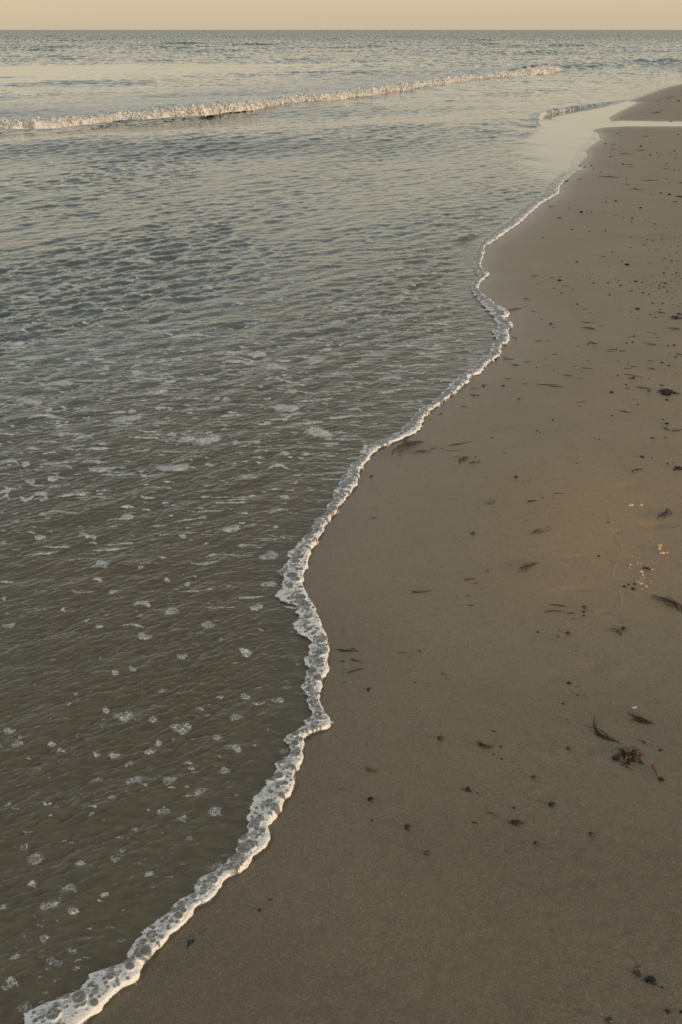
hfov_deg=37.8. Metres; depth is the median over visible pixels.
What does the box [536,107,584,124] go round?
wavelet
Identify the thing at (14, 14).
sky
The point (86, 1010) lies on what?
foam line
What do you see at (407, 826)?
pebble
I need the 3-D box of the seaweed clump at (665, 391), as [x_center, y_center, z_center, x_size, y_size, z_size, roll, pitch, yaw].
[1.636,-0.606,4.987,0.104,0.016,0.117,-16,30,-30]
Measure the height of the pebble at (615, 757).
0.008 m
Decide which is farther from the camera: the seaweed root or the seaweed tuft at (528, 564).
the seaweed tuft at (528, 564)
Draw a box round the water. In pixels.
[0,30,681,1023]
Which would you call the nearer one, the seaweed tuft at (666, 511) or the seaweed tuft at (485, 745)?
the seaweed tuft at (485, 745)
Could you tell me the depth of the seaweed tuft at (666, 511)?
3.74 m
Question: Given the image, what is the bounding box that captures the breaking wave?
[0,64,561,129]
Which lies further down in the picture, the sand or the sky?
the sand
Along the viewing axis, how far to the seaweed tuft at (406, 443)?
4.37 m
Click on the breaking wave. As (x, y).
(203, 109)
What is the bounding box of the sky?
[0,0,681,29]
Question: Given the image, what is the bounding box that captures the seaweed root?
[652,764,663,781]
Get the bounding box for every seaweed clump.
[509,820,524,825]
[614,746,643,764]
[644,975,657,986]
[657,388,680,396]
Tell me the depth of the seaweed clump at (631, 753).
2.50 m
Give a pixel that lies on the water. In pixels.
(232, 344)
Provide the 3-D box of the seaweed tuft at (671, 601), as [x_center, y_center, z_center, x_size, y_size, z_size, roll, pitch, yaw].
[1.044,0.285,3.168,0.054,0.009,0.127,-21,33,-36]
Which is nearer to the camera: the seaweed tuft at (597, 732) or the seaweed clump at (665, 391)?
the seaweed tuft at (597, 732)
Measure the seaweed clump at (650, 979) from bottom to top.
0.004 m
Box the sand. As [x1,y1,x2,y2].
[91,84,681,1023]
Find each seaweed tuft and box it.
[389,440,422,455]
[476,740,494,747]
[518,562,539,571]
[589,715,621,742]
[624,712,654,723]
[651,595,681,611]
[656,508,670,519]
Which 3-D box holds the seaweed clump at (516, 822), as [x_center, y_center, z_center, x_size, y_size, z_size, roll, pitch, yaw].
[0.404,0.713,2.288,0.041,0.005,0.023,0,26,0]
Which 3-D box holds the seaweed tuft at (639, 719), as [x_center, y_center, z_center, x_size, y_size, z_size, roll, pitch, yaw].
[0.784,0.547,2.630,0.045,0.007,0.076,-20,32,-35]
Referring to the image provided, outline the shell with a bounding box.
[605,1017,612,1022]
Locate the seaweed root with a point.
(659, 777)
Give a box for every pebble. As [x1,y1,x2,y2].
[404,824,409,829]
[612,755,620,759]
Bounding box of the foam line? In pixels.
[24,170,579,1023]
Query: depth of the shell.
1.83 m

